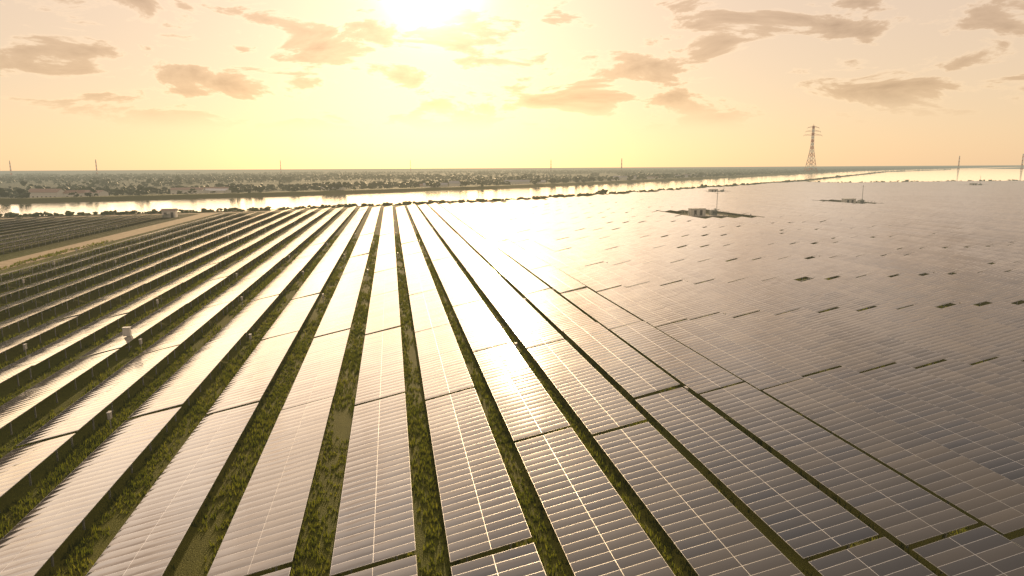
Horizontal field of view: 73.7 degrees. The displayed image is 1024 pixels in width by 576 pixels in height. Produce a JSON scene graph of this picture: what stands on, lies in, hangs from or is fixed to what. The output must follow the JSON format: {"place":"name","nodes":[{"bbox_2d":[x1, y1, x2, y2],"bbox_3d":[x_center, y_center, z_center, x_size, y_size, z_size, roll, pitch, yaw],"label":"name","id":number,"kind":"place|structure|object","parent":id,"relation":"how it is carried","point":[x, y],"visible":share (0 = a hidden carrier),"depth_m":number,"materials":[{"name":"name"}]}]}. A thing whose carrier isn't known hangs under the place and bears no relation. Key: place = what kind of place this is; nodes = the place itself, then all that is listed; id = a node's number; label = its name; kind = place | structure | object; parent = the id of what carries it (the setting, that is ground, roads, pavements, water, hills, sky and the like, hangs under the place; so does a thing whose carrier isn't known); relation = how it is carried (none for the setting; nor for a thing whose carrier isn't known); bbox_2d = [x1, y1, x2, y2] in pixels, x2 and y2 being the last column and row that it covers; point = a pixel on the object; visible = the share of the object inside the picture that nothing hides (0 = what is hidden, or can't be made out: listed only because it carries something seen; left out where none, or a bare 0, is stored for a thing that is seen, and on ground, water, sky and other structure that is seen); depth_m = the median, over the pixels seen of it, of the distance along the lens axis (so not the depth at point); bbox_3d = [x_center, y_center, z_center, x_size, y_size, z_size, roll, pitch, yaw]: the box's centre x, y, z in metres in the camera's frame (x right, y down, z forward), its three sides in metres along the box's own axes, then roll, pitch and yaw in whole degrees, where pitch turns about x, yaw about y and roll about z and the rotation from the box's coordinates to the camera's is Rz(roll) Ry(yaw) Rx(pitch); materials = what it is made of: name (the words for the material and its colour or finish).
{"place":"outdoors","nodes":[
{"label":"outdoors","id":0,"kind":"place"},
{"bbox_2d":[0,213,216,269],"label":"service road","id":1,"kind":"structure","parent":0,"point":[114,237],"depth_m":188.67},
{"bbox_2d":[0,196,588,218],"bbox_3d":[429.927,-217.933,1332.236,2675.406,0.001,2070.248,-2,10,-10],"label":"bushes","id":2,"kind":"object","parent":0,"point":[229,212],"depth_m":297.98,"materials":[{"name":"green plant"}]},
{"bbox_2d":[0,167,973,202],"bbox_3d":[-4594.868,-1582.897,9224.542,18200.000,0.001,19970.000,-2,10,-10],"label":"shore land","id":3,"kind":"structure","parent":0,"point":[51,184],"depth_m":1987.71,"materials":[{"name":"green plant"}]},
{"bbox_2d":[0,167,989,202],"bbox_3d":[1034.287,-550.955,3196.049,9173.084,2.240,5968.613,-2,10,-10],"label":"dyke","id":4,"kind":"structure","parent":3,"relation":"on","point":[119,197],"depth_m":515.63,"materials":[{"name":"brown plant"}]},
{"bbox_2d":[804,126,820,171],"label":"transmission tower","id":5,"kind":"structure","parent":3,"relation":"on","point":[813,131],"depth_m":1887.63,"materials":[{"name":"grey metal"}]},
{"bbox_2d":[0,167,1015,216],"bbox_3d":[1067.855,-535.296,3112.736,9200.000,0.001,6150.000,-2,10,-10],"label":"river","id":6,"kind":"structure","parent":0,"point":[215,204],"depth_m":444.98,"materials":[{"name":"grey liquid"}]},
{"bbox_2d":[0,165,1023,575],"bbox_3d":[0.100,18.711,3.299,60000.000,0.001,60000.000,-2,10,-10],"label":"ground","id":7,"kind":"structure","parent":0,"point":[192,555],"depth_m":60.07,"materials":[{"name":"green plant"}]},
{"bbox_2d":[122,326,131,347],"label":"field cabinet","id":8,"kind":"object","parent":7,"relation":"on","point":[126,331],"visible":0.83,"depth_m":73.57,"materials":[{"name":"white metal"}]},
{"bbox_2d":[160,208,177,217],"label":"hut","id":9,"kind":"object","parent":7,"relation":"on","point":[169,213],"visible":1,"depth_m":273.59,"materials":[{"name":"white"}]},
{"bbox_2d":[28,174,704,197],"bbox_3d":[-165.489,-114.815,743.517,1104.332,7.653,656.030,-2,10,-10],"label":"bank buildings","id":10,"kind":"structure","parent":7,"relation":"on","point":[53,192],"depth_m":490.40,"materials":[{"name":"white"}]},
{"bbox_2d":[0,169,950,216],"bbox_3d":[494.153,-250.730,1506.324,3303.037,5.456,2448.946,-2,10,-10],"label":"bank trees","id":11,"kind":"object","parent":7,"relation":"on","point":[70,213],"visible":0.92,"depth_m":355.40,"materials":[{"name":"green plant"}]},
{"bbox_2d":[0,166,981,197],"bbox_3d":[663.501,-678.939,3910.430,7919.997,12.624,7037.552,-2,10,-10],"label":"trees","id":12,"kind":"object","parent":7,"relation":"on","point":[104,180],"visible":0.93,"depth_m":1044.18,"materials":[{"name":"green plant"}]},
{"bbox_2d":[22,214,961,428],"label":"inverter boxes","id":13,"kind":"object","parent":7,"relation":"on","point":[109,415],"visible":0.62,"depth_m":93.31,"materials":[{"name":"grey metal"}]},
{"bbox_2d":[0,213,1018,573],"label":"support posts","id":14,"kind":"object","parent":7,"relation":"on","point":[190,303],"visible":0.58,"depth_m":116.28,"materials":[{"name":"silver metal"}]},
{"bbox_2d":[0,181,1023,575],"bbox_3d":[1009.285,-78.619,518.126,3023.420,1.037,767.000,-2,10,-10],"label":"solar tables","id":15,"kind":"object","parent":7,"relation":"on","point":[950,429],"visible":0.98,"depth_m":56.40,"materials":[{"name":"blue glass"}]},
{"bbox_2d":[0,229,1023,575],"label":"grass tufts","id":16,"kind":"object","parent":7,"relation":"on","point":[260,435],"visible":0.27,"depth_m":53.78,"materials":[{"name":"green plant"}]},
{"bbox_2d":[680,191,728,216],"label":"inverter station","id":17,"kind":"object","parent":7,"relation":"on","point":[697,212],"visible":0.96,"depth_m":264.32,"materials":[{"name":"grey metal"}]},
{"bbox_2d":[708,189,730,191],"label":"inverter station","id":18,"kind":"object","parent":7,"relation":"on","point":[714,190],"visible":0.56,"depth_m":488.90,"materials":[{"name":"grey metal"}]},
{"bbox_2d":[839,185,871,203],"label":"inverter station","id":19,"kind":"object","parent":7,"relation":"on","point":[851,200],"visible":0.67,"depth_m":337.57,"materials":[{"name":"grey metal"}]},
{"bbox_2d":[784,179,1020,182],"bbox_3d":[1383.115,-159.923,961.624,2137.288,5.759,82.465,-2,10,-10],"label":"pond bund shrubs","id":20,"kind":"object","parent":7,"relation":"on","point":[898,180],"visible":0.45,"depth_m":772.18,"materials":[{"name":"green plant"}]},
{"bbox_2d":[964,177,985,184],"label":"inverter station","id":21,"kind":"object","parent":7,"relation":"on","point":[975,183],"visible":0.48,"depth_m":613.84,"materials":[{"name":"grey metal"}]},
{"bbox_2d":[0,0,1023,170],"label":"sky","id":22,"kind":"structure","parent":0,"point":[119,84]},
{"bbox_2d":[801,169,1023,182],"bbox_3d":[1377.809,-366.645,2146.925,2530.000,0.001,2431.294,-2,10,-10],"label":"pond","id":23,"kind":"structure","parent":0,"point":[972,175],"depth_m":1196.65,"materials":[{"name":"grey liquid"}]}
]}

